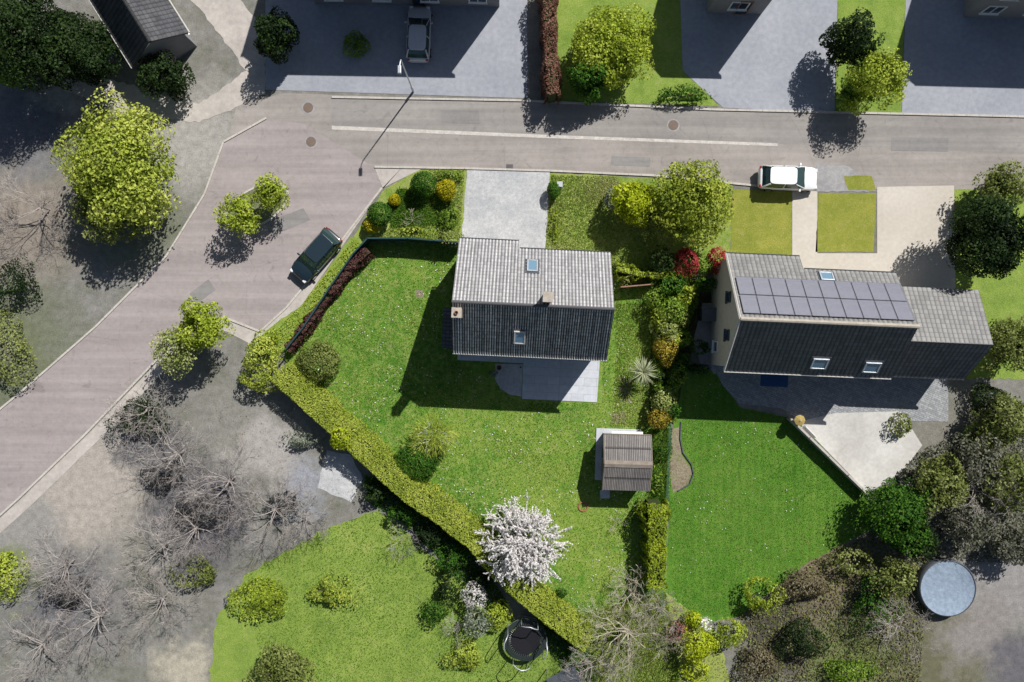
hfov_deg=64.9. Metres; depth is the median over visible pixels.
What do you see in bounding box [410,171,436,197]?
shrub
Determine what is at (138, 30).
house
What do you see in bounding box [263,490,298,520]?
shrub
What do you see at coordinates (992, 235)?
tree
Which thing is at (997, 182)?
tree
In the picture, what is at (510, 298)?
house
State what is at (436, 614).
shrub
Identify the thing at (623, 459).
garden shed
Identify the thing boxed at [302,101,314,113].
manhole cover
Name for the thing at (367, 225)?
shrub
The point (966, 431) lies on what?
shrub
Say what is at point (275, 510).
bare tree
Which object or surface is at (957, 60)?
forecourt
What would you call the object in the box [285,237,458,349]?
fence
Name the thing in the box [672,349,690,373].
shrub
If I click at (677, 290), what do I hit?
shrub
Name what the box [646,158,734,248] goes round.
tree
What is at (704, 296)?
bed strip
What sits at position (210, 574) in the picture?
shrub
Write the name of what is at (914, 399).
neighbour terrace
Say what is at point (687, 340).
shrub
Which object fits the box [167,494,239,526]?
shrub
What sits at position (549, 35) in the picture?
hedge
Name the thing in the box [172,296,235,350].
tree
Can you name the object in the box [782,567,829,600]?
shrub
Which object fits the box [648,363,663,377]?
shrub
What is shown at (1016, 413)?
tree
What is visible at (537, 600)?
hedge
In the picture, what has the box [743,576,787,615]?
shrub
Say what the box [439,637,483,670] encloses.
shrub
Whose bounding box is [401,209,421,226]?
bare shrub
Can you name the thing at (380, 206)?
shrub
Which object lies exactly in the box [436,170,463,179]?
shrub
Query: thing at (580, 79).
tree
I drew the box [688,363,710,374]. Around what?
shrub
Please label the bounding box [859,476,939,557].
tree
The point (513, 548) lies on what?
blossom tree
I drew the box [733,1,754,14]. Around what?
window
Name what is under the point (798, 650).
shrub
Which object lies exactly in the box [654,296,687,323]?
shrub
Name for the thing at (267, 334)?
shrub
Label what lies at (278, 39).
tree
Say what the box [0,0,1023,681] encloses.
ground
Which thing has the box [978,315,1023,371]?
tree
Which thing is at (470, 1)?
window
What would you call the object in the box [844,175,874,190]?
verge
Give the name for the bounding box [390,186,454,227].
front bed grass
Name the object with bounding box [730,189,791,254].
neighbour front lawn
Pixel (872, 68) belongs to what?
tree
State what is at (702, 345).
shrub
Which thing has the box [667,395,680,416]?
shrub
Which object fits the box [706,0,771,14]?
house
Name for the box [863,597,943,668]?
bare tree
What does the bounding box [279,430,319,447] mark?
shrub
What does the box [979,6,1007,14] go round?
window
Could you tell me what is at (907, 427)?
shrub
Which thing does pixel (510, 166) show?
drain grate
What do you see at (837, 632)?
bed plants
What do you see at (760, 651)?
shrub
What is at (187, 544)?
leaf litter
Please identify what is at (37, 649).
bare tree
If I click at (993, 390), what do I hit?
shrub
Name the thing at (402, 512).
shrub
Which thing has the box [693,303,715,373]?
neighbour path
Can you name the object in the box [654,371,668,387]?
shrub
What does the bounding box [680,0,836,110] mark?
forecourt
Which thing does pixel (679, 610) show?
bare tree
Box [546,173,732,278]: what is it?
front lawn
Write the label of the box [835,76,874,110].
tree
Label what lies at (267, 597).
shrub
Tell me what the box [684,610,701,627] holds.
shrub
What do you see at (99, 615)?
bare tree
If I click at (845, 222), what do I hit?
neighbour front lawn
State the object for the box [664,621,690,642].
shrub
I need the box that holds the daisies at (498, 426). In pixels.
[296,246,651,625]
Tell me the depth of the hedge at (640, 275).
57.38 m
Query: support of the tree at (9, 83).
on the ground at (84, 284)
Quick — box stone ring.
[578,501,588,511]
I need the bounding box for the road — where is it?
[229,93,1023,188]
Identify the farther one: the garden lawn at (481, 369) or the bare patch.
the garden lawn at (481, 369)
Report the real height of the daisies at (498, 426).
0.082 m
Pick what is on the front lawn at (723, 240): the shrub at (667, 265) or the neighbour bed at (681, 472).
the shrub at (667, 265)
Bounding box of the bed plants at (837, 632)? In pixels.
[731,532,925,681]
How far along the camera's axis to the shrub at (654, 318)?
57.31 m
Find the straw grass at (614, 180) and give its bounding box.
[546,175,622,265]
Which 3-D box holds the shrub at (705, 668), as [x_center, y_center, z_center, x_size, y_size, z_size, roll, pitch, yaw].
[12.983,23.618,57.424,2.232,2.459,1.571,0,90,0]
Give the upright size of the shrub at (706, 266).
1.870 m
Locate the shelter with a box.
[546,655,582,681]
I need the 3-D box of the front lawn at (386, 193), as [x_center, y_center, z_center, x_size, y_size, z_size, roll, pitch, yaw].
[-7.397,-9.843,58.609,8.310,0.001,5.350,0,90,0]
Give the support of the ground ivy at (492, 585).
on the ground at (84, 284)
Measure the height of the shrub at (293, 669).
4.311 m
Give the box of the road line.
[332,126,777,145]
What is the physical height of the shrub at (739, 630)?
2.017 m
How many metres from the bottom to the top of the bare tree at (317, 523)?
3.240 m
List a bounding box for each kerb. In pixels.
[0,117,265,409]
[0,187,382,515]
[226,183,288,229]
[332,96,1023,117]
[374,166,757,186]
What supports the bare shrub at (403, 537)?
on the lawn at (236, 651)
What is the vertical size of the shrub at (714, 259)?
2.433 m
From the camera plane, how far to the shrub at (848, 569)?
57.68 m
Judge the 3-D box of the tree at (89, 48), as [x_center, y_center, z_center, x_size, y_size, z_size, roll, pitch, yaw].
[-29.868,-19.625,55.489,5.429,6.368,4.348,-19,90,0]
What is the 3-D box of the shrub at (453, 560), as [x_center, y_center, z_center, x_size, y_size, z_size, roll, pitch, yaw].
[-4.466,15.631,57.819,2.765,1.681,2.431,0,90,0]
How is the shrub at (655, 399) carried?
on the bed strip at (704, 296)
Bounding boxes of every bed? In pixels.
[318,450,362,501]
[588,593,729,681]
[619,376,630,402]
[669,427,691,492]
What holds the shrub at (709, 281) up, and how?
on the bed strip at (704, 296)
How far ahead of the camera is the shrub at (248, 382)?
57.02 m
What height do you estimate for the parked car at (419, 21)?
1.462 m
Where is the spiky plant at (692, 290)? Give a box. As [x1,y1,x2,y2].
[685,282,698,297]
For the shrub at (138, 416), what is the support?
on the ground at (84, 284)
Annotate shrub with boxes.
[0,256,42,305]
[0,300,37,385]
[0,551,30,603]
[38,574,90,609]
[103,396,172,436]
[137,462,184,493]
[166,552,218,588]
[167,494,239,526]
[226,576,288,621]
[237,363,279,393]
[241,335,282,370]
[254,326,281,345]
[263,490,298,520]
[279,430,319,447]
[296,339,341,382]
[305,571,365,608]
[329,427,354,450]
[342,29,370,58]
[356,480,388,503]
[363,219,380,232]
[367,201,392,226]
[385,526,420,561]
[386,499,418,531]
[388,193,400,205]
[391,226,436,237]
[391,445,438,482]
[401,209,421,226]
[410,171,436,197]
[416,521,448,547]
[420,597,449,627]
[430,542,468,573]
[435,178,455,201]
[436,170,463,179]
[436,571,464,607]
[437,205,459,228]
[437,230,463,246]
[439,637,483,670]
[442,612,473,646]
[459,581,487,609]
[462,606,493,638]
[466,572,488,590]
[484,599,512,630]
[488,369,497,376]
[547,181,560,198]
[547,207,562,243]
[557,587,566,598]
[603,188,620,209]
[620,276,629,288]
[640,210,680,254]
[643,287,666,308]
[647,408,671,428]
[648,317,680,343]
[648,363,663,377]
[649,245,678,272]
[649,388,678,411]
[650,307,667,332]
[650,465,666,494]
[651,268,688,298]
[652,335,678,368]
[652,433,672,462]
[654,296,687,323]
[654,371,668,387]
[654,381,678,397]
[657,83,712,102]
[657,331,683,349]
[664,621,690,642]
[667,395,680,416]
[668,325,692,348]
[670,306,688,338]
[670,362,686,388]
[671,285,694,307]
[672,247,698,277]
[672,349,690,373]
[677,662,708,681]
[680,623,719,665]
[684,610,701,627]
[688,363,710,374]
[690,339,709,354]
[693,253,716,277]
[696,277,717,291]
[700,616,711,631]
[707,246,725,274]
[717,617,747,648]
[739,645,778,681]
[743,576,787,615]
[773,617,828,658]
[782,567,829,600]
[823,659,885,681]
[824,545,873,576]
[848,573,904,632]
[888,411,912,437]
[959,422,998,450]
[969,382,1009,418]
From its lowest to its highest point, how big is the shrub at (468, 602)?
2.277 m
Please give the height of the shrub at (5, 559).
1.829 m
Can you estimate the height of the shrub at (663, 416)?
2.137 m
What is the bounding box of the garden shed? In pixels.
[595,428,652,491]
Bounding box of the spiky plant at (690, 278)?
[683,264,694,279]
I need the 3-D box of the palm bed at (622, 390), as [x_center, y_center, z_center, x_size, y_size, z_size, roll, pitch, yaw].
[8.235,3.473,58.605,0.957,0.001,2.119,0,90,0]
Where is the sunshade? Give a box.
[792,415,804,425]
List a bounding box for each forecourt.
[265,0,526,97]
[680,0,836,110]
[902,0,1023,115]
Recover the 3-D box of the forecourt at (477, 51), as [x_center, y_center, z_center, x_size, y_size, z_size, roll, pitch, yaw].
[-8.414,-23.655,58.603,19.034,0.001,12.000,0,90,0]
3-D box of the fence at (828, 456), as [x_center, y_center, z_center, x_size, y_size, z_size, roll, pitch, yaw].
[22.715,8.251,58.144,7.763,1.006,0.150,44,90,0]
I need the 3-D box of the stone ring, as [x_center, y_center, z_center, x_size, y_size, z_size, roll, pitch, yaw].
[5.172,12.034,58.571,0.780,0.104,0.780,0,90,0]
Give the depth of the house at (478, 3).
58.13 m
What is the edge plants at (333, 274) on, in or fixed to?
on the front verge at (280, 322)
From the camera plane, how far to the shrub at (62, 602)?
57.80 m
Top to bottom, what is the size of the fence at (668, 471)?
1.080 m
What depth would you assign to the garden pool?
57.79 m
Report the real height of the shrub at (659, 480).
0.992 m
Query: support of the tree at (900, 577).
on the ground at (84, 284)
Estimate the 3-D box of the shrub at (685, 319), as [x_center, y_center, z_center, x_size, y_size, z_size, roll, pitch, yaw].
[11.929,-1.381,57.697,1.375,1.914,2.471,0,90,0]
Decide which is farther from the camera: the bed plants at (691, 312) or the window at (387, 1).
the bed plants at (691, 312)
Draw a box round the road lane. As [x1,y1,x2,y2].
[332,98,1023,152]
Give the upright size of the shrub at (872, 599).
2.320 m
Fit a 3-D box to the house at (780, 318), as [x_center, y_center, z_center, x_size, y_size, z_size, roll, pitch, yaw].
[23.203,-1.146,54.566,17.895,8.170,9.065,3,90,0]
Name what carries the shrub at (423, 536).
on the ground at (84, 284)
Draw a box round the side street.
[0,118,381,512]
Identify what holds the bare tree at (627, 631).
on the bed at (711, 657)
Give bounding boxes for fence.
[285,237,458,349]
[619,284,653,287]
[661,331,676,614]
[786,417,867,493]
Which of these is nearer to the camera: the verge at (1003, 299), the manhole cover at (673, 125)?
the manhole cover at (673, 125)
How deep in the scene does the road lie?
58.61 m
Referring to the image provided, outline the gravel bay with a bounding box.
[495,364,522,395]
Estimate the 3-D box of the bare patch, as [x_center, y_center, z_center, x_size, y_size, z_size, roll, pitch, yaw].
[7.791,5.559,58.605,1.108,0.001,0.975,0,90,0]
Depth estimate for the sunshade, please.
57.08 m
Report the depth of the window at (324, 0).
57.78 m
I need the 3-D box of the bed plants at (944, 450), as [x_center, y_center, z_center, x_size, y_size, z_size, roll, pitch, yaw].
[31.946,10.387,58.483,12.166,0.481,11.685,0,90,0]
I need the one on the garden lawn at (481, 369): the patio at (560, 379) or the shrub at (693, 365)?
the patio at (560, 379)
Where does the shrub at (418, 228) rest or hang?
on the front lawn at (386, 193)
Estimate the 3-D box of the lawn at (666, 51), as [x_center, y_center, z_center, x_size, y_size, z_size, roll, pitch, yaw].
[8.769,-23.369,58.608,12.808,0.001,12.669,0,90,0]
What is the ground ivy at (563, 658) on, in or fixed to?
on the ground at (84, 284)
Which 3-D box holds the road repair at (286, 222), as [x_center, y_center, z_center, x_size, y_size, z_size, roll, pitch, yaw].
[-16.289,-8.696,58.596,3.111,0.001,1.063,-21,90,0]
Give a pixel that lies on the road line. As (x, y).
(527, 135)
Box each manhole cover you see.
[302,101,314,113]
[305,135,316,147]
[415,290,422,297]
[667,119,679,131]
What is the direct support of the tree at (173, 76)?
on the ground at (84, 284)
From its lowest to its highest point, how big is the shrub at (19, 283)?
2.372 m
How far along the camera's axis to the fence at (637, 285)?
57.38 m
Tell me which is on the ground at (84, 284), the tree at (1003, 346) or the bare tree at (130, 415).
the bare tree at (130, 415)
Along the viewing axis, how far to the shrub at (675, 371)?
57.55 m
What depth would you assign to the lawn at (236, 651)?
58.60 m
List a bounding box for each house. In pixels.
[89,0,196,73]
[313,0,499,6]
[441,237,614,360]
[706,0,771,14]
[710,252,992,386]
[963,0,1023,17]
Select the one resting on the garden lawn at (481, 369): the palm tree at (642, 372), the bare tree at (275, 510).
the palm tree at (642, 372)
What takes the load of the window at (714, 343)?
in the house at (780, 318)
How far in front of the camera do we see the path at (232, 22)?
58.60 m
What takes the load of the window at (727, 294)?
in the house at (780, 318)
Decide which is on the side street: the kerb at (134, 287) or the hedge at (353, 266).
the kerb at (134, 287)
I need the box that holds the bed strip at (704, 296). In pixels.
[649,279,710,421]
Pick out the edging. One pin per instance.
(686, 458)
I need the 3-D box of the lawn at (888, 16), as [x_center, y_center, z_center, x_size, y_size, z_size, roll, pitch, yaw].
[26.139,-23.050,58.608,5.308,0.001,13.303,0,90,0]
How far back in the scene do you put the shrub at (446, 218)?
58.04 m
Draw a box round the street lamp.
[398,60,414,92]
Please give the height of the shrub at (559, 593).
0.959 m
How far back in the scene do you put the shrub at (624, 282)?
57.70 m
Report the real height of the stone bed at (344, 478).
0.001 m
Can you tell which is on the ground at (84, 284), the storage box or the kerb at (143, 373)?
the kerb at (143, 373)
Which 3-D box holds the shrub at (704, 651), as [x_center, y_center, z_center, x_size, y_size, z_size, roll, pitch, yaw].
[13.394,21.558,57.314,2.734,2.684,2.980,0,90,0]
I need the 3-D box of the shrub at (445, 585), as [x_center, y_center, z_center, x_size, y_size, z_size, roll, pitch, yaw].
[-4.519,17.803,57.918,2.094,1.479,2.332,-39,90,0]
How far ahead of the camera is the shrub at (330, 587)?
57.73 m
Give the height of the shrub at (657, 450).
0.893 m
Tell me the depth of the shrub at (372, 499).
57.53 m
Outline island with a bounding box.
[228,185,286,227]
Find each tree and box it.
[0,0,95,92]
[0,36,31,87]
[0,169,74,254]
[0,606,76,681]
[11,525,102,605]
[32,19,123,90]
[50,87,184,241]
[51,572,133,668]
[66,162,147,245]
[99,376,188,446]
[108,508,202,588]
[110,410,219,497]
[121,564,207,641]
[135,49,195,102]
[145,484,235,565]
[149,324,201,380]
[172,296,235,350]
[172,431,264,528]
[212,192,261,238]
[229,466,315,554]
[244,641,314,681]
[251,172,290,211]
[253,5,299,64]
[279,487,333,548]
[404,411,459,460]
[471,491,572,591]
[559,638,626,681]
[566,57,608,105]
[569,2,656,89]
[575,577,687,681]
[605,563,664,626]
[611,181,663,227]
[628,356,657,384]
[631,582,683,640]
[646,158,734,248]
[818,7,885,71]
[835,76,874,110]
[839,46,911,115]
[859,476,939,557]
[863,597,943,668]
[869,556,918,602]
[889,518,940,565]
[913,452,970,515]
[938,491,1002,554]
[943,193,1023,279]
[948,432,1006,487]
[948,460,1023,530]
[967,391,1023,452]
[972,159,1023,205]
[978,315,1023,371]
[981,450,1023,515]
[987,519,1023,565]
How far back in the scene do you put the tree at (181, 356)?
55.27 m
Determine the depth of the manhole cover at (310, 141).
58.59 m
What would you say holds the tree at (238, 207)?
on the island
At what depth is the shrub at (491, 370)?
58.20 m
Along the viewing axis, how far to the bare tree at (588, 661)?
56.83 m
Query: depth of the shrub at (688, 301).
57.20 m
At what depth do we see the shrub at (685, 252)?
56.79 m
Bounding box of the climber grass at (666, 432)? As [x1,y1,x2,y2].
[649,428,673,502]
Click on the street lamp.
(399, 72)
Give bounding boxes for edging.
[678,422,693,491]
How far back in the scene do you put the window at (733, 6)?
57.36 m
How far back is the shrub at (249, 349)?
56.80 m
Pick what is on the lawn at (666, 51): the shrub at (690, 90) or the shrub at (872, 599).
the shrub at (690, 90)
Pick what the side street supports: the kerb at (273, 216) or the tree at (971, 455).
the kerb at (273, 216)
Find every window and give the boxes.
[324,0,343,1]
[372,0,391,2]
[420,0,439,2]
[468,0,487,3]
[711,340,717,352]
[723,329,729,341]
[725,291,731,303]
[727,1,750,10]
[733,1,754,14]
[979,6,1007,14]
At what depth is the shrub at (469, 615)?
57.22 m
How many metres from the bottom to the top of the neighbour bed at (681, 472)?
0.001 m
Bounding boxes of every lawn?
[209,510,563,681]
[284,242,670,655]
[353,169,466,241]
[545,0,719,106]
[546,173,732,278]
[666,365,874,622]
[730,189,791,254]
[816,193,875,251]
[835,0,905,114]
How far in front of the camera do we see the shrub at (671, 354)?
56.91 m
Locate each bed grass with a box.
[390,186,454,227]
[576,592,681,681]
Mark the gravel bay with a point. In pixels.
(508, 378)
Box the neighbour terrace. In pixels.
[713,365,947,421]
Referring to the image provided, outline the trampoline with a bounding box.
[504,615,547,670]
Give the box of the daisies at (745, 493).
[672,373,855,608]
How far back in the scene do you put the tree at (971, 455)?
55.91 m
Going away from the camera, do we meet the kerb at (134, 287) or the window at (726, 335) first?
the window at (726, 335)
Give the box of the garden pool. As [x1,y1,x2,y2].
[914,557,975,616]
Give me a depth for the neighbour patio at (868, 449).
58.59 m
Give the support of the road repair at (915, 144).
on the road lane
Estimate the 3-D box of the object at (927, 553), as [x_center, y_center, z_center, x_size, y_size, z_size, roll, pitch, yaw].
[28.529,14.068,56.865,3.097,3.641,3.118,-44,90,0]
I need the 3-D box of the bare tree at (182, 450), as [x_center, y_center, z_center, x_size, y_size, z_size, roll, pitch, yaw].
[-23.703,7.815,56.732,6.200,5.305,5.864,20,90,0]
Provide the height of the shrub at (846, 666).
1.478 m
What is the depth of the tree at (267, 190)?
55.87 m
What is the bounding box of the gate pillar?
[557,181,562,187]
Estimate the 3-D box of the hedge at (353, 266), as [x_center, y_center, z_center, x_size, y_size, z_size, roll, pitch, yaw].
[-13.222,-3.012,57.927,1.352,1.497,9.366,39,90,0]
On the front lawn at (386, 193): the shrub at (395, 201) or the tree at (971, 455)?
the shrub at (395, 201)
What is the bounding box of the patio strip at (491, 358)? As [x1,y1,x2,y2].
[457,354,522,362]
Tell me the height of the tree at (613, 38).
4.116 m
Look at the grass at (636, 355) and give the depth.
58.58 m
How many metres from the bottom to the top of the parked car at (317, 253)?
1.463 m
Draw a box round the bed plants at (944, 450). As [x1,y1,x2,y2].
[871,410,1023,563]
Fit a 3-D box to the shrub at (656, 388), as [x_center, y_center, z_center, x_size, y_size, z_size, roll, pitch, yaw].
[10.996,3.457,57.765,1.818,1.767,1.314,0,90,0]
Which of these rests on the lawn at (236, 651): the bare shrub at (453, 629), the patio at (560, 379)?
the bare shrub at (453, 629)
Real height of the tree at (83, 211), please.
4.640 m
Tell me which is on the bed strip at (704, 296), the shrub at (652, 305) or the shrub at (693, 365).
the shrub at (652, 305)
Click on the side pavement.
(387, 176)
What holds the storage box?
on the neighbour path at (703, 331)
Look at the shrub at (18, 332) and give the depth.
57.31 m
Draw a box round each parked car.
[290,227,342,282]
[404,6,432,62]
[758,163,817,192]
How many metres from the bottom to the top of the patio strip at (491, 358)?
0.001 m
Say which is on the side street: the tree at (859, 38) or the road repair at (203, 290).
the road repair at (203, 290)
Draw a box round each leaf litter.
[0,408,359,680]
[576,605,732,681]
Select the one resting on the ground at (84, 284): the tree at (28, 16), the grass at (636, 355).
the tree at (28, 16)
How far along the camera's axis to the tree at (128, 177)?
53.52 m
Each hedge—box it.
[270,359,368,447]
[284,247,375,352]
[346,427,593,651]
[537,0,562,104]
[613,261,683,283]
[633,497,671,590]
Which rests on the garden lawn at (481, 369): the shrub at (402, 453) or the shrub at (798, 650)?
the shrub at (402, 453)
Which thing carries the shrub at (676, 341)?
on the bed strip at (704, 296)
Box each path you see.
[30,0,265,122]
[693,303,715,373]
[792,191,816,268]
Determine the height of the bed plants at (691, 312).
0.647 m
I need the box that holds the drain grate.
[506,164,512,168]
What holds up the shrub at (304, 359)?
on the garden lawn at (481, 369)
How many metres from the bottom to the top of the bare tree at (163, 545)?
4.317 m
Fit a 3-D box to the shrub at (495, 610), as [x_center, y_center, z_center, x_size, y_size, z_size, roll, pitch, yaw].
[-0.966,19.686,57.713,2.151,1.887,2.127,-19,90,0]
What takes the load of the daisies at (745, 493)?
on the neighbour lawn at (721, 561)
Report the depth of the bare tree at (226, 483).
56.07 m
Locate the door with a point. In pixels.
(414, 2)
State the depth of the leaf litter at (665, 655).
58.58 m
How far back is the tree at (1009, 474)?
55.94 m
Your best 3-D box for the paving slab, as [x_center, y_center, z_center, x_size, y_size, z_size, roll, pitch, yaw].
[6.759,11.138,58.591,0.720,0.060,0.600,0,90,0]
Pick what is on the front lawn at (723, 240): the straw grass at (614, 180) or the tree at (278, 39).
the straw grass at (614, 180)
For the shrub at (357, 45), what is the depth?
57.70 m
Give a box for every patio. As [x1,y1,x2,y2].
[522,358,599,401]
[802,411,921,491]
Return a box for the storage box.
[698,308,716,320]
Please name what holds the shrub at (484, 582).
on the ground at (84, 284)
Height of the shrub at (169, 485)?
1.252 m
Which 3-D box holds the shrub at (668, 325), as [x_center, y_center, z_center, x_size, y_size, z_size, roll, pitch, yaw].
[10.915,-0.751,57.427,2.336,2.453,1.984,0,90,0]
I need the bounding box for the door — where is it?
[411,0,425,6]
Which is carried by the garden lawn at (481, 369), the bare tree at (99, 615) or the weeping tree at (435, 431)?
the weeping tree at (435, 431)
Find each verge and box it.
[248,237,364,363]
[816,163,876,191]
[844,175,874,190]
[954,189,1023,379]
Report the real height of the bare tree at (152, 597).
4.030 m
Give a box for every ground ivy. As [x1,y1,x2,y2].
[363,475,507,620]
[536,617,596,680]
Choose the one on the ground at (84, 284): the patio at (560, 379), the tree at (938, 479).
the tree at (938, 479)
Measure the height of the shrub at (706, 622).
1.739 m
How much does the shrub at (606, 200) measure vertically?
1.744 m
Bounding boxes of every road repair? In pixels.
[190,279,214,302]
[266,209,309,235]
[441,110,479,123]
[611,156,649,165]
[891,137,947,150]
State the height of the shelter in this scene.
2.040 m
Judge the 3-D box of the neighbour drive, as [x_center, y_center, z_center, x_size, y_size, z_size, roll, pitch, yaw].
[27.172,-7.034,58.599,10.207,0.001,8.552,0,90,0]
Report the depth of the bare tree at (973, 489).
55.82 m
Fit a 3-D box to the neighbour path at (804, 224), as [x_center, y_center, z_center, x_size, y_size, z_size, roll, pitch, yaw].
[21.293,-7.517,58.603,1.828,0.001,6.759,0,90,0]
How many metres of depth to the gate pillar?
57.54 m
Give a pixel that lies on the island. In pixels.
(265, 214)
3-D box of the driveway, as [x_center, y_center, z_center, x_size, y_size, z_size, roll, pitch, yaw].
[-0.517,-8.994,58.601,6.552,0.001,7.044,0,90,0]
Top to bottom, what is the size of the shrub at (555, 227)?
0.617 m
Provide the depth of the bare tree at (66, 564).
56.31 m
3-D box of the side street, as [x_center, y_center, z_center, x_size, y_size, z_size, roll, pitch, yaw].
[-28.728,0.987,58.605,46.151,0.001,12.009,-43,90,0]
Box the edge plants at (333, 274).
[258,239,360,362]
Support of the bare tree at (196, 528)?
on the ground at (84, 284)
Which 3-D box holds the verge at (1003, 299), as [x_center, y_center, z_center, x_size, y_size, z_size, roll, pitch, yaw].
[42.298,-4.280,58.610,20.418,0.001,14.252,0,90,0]
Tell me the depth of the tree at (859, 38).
55.24 m
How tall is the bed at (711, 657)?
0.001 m
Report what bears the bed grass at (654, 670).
on the bed at (711, 657)
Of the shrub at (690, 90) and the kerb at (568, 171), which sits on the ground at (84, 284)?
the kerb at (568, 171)
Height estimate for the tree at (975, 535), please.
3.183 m
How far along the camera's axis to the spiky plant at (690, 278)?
58.41 m
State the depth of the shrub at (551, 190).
57.51 m
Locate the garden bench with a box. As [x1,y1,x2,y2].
[801,426,816,438]
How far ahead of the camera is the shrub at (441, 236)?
57.25 m
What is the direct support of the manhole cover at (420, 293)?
on the garden lawn at (481, 369)
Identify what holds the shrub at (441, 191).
on the front lawn at (386, 193)
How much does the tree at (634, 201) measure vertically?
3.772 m
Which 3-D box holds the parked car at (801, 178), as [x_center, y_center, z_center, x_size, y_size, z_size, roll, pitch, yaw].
[19.853,-11.727,57.886,4.235,1.463,2.060,2,90,0]
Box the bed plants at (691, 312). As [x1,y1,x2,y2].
[650,279,701,422]
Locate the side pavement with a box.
[0,166,426,532]
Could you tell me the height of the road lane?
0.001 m
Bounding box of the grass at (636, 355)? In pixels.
[611,303,650,426]
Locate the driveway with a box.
[462,169,549,247]
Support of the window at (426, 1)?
in the house at (478, 3)
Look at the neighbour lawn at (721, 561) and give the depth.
58.61 m
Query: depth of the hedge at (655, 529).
56.54 m
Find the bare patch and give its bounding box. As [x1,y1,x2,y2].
[612,411,626,423]
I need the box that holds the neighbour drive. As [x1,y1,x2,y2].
[816,185,955,288]
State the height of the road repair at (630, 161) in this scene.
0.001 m
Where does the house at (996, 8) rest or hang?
on the ground at (84, 284)
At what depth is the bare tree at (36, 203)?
56.30 m
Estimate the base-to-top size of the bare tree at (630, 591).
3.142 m
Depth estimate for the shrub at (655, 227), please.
56.98 m
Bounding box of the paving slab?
[600,490,609,497]
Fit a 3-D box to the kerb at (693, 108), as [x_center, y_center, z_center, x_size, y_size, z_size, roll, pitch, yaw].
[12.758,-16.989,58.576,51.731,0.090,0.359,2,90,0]
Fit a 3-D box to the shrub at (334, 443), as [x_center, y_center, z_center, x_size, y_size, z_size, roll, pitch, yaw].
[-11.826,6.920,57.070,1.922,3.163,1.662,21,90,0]
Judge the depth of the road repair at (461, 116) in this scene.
58.60 m
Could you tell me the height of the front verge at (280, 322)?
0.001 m

